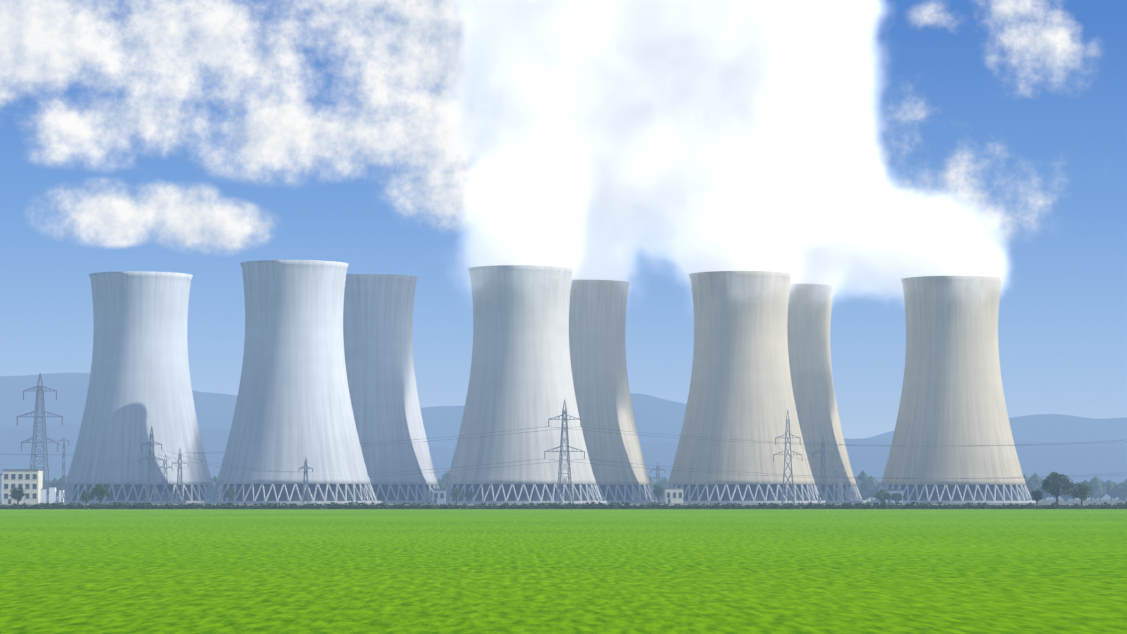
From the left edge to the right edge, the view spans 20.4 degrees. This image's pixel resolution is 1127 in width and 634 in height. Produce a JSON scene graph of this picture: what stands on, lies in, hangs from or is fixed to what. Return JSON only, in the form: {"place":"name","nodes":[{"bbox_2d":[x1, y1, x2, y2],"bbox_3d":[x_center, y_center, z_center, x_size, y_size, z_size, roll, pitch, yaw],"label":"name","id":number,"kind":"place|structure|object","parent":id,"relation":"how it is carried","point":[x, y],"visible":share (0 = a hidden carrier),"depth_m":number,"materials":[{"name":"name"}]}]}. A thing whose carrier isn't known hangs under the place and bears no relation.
{"place":"outdoors","nodes":[
{"label":"outdoors","id":0,"kind":"place"},
{"bbox_2d":[0,474,2,503],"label":"grey building","id":1,"kind":"structure","parent":0,"point":[1,488],"depth_m":1511.20,"materials":[{"name":"grey"}]},
{"bbox_2d":[209,480,222,500],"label":"hall","id":2,"kind":"structure","parent":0,"point":[214,482],"depth_m":1891.63,"materials":[{"name":"grey"}]},
{"bbox_2d":[343,274,439,502],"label":"cooling tower","id":3,"kind":"structure","parent":0,"point":[378,335],"depth_m":1711.44,"materials":[{"name":"concrete"}]},
{"bbox_2d":[432,489,445,503],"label":"building","id":4,"kind":"structure","parent":0,"point":[439,496],"depth_m":1594.41,"materials":[{"name":"grey paint"}]},
{"bbox_2d":[444,265,606,502],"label":"cooling tower","id":5,"kind":"structure","parent":0,"point":[520,375],"depth_m":1645.96,"materials":[{"name":"concrete"}]},
{"bbox_2d":[0,498,1126,633],"bbox_3d":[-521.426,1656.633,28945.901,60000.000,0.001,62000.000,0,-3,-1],"label":"ground","id":6,"kind":"structure","parent":0,"point":[563,571],"depth_m":164.87,"materials":[{"name":"green plant"}]},
{"bbox_2d":[9,487,26,503],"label":"tree","id":7,"kind":"object","parent":6,"relation":"on","point":[18,495],"visible":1,"depth_m":992.93,"materials":[{"name":"green plant"}]},
{"bbox_2d":[2,469,42,503],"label":"cream building","id":8,"kind":"structure","parent":6,"relation":"on","point":[29,482],"depth_m":1491.43,"materials":[{"name":"beige paint"}]},
{"bbox_2d":[17,373,62,498],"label":"pylon","id":9,"kind":"object","parent":6,"relation":"on","point":[38,392],"visible":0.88,"depth_m":1971.03,"materials":[{"name":"silver metal"}]},
{"bbox_2d":[41,487,63,502],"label":"storage tanks","id":10,"kind":"object","parent":6,"relation":"on","point":[52,494],"visible":0.69,"depth_m":1440.13,"materials":[{"name":"white metal"}]},
{"bbox_2d":[59,438,68,503],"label":"mast pole","id":11,"kind":"object","parent":6,"relation":"on","point":[63,465],"visible":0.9,"depth_m":1412.13,"materials":[{"name":"silver metal"}]},
{"bbox_2d":[80,490,90,505],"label":"tree","id":12,"kind":"object","parent":6,"relation":"on","point":[86,496],"visible":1,"depth_m":1003.03,"materials":[{"name":"green plant"}]},
{"bbox_2d":[90,483,110,502],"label":"tree","id":13,"kind":"object","parent":6,"relation":"on","point":[100,491],"visible":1,"depth_m":992.87,"materials":[{"name":"green plant"}]},
{"bbox_2d":[56,271,218,502],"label":"cooling tower","id":14,"kind":"structure","parent":6,"relation":"on","point":[139,384],"depth_m":1692.01,"materials":[{"name":"concrete"}]},
{"bbox_2d":[139,426,163,503],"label":"pylon","id":15,"kind":"object","parent":6,"relation":"on","point":[150,443],"visible":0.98,"depth_m":1592.70,"materials":[{"name":"silver metal"}]},
{"bbox_2d":[158,454,172,502],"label":"pylon","id":16,"kind":"object","parent":6,"relation":"on","point":[165,481],"visible":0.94,"depth_m":1631.85,"materials":[{"name":"silver metal"}]},
{"bbox_2d":[172,449,187,503],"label":"pylon","id":17,"kind":"object","parent":6,"relation":"on","point":[181,482],"visible":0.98,"depth_m":1592.52,"materials":[{"name":"silver metal"}]},
{"bbox_2d":[3,427,1126,483],"bbox_3d":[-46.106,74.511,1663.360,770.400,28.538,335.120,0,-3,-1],"label":"power lines","id":18,"kind":"object","parent":17,"relation":"hanging from","point":[641,464],"visible":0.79,"depth_m":1566.48,"materials":[{"name":"grey"}]},
{"bbox_2d":[225,487,236,502],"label":"tree","id":19,"kind":"object","parent":6,"relation":"on","point":[229,494],"visible":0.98,"depth_m":1392.34,"materials":[{"name":"green plant"}]},
{"bbox_2d":[205,260,380,503],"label":"cooling tower","id":20,"kind":"structure","parent":6,"relation":"on","point":[293,408],"depth_m":1609.24,"materials":[{"name":"concrete"}]},
{"bbox_2d":[299,457,312,503],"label":"pylon","id":21,"kind":"object","parent":6,"relation":"on","point":[304,480],"visible":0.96,"depth_m":1553.64,"materials":[{"name":"silver metal"}]},
{"bbox_2d":[442,467,455,502],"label":"transmission tower","id":22,"kind":"structure","parent":6,"relation":"on","point":[448,474],"depth_m":1614.59,"materials":[{"name":"silver metal"}]},
{"bbox_2d":[450,487,461,503],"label":"tree","id":23,"kind":"object","parent":6,"relation":"on","point":[454,492],"visible":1,"depth_m":1444.10,"materials":[{"name":"green plant"}]},
{"bbox_2d":[463,491,473,503],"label":"tree","id":24,"kind":"object","parent":6,"relation":"on","point":[468,494],"visible":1,"depth_m":1454.47,"materials":[{"name":"green plant"}]},
{"bbox_2d":[0,499,1116,504],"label":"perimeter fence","id":25,"kind":"object","parent":6,"relation":"on","point":[587,504],"visible":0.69,"depth_m":1376.12,"materials":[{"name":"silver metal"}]},
{"bbox_2d":[0,501,1126,508],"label":"field hedge","id":26,"kind":"object","parent":6,"relation":"on","point":[385,505],"visible":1,"depth_m":927.17,"materials":[{"name":"green plant"}]},
{"bbox_2d":[544,400,584,503],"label":"pylon","id":27,"kind":"object","parent":6,"relation":"on","point":[560,473],"visible":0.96,"depth_m":1571.63,"materials":[{"name":"silver metal"}]},
{"bbox_2d":[43,471,1126,500],"bbox_3d":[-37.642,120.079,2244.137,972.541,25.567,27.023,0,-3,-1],"label":"tree belt","id":28,"kind":"object","parent":6,"relation":"on","point":[868,488],"visible":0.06,"depth_m":2243.82,"materials":[{"name":"green plant"}]},
{"bbox_2d":[649,462,666,502],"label":"transmission tower","id":29,"kind":"structure","parent":6,"relation":"on","point":[657,477],"depth_m":1636.59,"materials":[{"name":"silver metal"}]},
{"bbox_2d":[652,484,664,503],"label":"tree","id":30,"kind":"object","parent":6,"relation":"on","point":[658,492],"visible":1,"depth_m":1495.73,"materials":[{"name":"green plant"}]},
{"bbox_2d":[773,410,801,503],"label":"transmission tower","id":31,"kind":"structure","parent":6,"relation":"on","point":[783,489],"depth_m":1498.36,"materials":[{"name":"silver metal"}]},
{"bbox_2d":[814,437,833,503],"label":"pylon","id":32,"kind":"object","parent":6,"relation":"on","point":[825,475],"visible":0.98,"depth_m":1498.42,"materials":[{"name":"silver metal"}]},
{"bbox_2d":[874,489,891,501],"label":"tree","id":33,"kind":"object","parent":6,"relation":"on","point":[881,495],"visible":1,"depth_m":1297.24,"materials":[{"name":"green plant"}]},
{"bbox_2d":[890,492,903,504],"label":"tree","id":34,"kind":"object","parent":6,"relation":"on","point":[895,496],"visible":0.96,"depth_m":1317.14,"materials":[{"name":"green plant"}]},
{"bbox_2d":[1030,489,1042,505],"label":"tree","id":35,"kind":"object","parent":6,"relation":"on","point":[1036,495],"visible":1,"depth_m":1003.69,"materials":[{"name":"green plant"}]},
{"bbox_2d":[1040,472,1074,505],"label":"tree","id":36,"kind":"object","parent":6,"relation":"on","point":[1054,483],"visible":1,"depth_m":998.25,"materials":[{"name":"green plant"}]},
{"bbox_2d":[1070,482,1093,504],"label":"tree","id":37,"kind":"object","parent":6,"relation":"on","point":[1079,491],"visible":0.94,"depth_m":1008.08,"materials":[{"name":"green plant"}]},
{"bbox_2d":[0,373,1126,447],"bbox_3d":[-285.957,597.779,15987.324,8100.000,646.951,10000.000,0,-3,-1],"label":"hills","id":38,"kind":"structure","parent":0,"point":[657,416],"depth_m":14765.97,"materials":[{"name":"blue"}]},
{"bbox_2d":[0,423,1126,497],"bbox_3d":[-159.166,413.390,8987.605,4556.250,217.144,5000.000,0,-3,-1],"label":"hills","id":39,"kind":"structure","parent":0,"point":[869,457],"depth_m":8091.28,"materials":[{"name":"blue"}]},
{"bbox_2d":[0,0,1126,438],"label":"sky","id":40,"kind":"structure","parent":0,"point":[859,148],"materials":[{"name":"blue"}]},
{"bbox_2d":[569,280,657,502],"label":"cooling tower","id":41,"kind":"structure","parent":0,"point":[598,362],"depth_m":1756.29,"materials":[{"name":"concrete"}]},
{"bbox_2d":[664,488,683,502],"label":"building","id":42,"kind":"structure","parent":0,"point":[672,494],"depth_m":1656.57,"materials":[{"name":"beige paint"}]},
{"bbox_2d":[657,271,824,502],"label":"cooling tower","id":43,"kind":"structure","parent":0,"point":[740,390],"depth_m":1687.48,"materials":[{"name":"concrete"}]},
{"bbox_2d":[787,283,865,502],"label":"cooling tower","id":44,"kind":"structure","parent":0,"point":[809,352],"depth_m":1788.44,"materials":[{"name":"concrete"}]},
{"bbox_2d":[883,489,903,502],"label":"building","id":45,"kind":"structure","parent":0,"point":[895,491],"depth_m":1698.75,"materials":[{"name":"grey"}]},
{"bbox_2d":[871,276,1035,502],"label":"cooling tower","id":46,"kind":"structure","parent":0,"point":[952,412],"depth_m":1723.93,"materials":[{"name":"concrete"}]}
]}

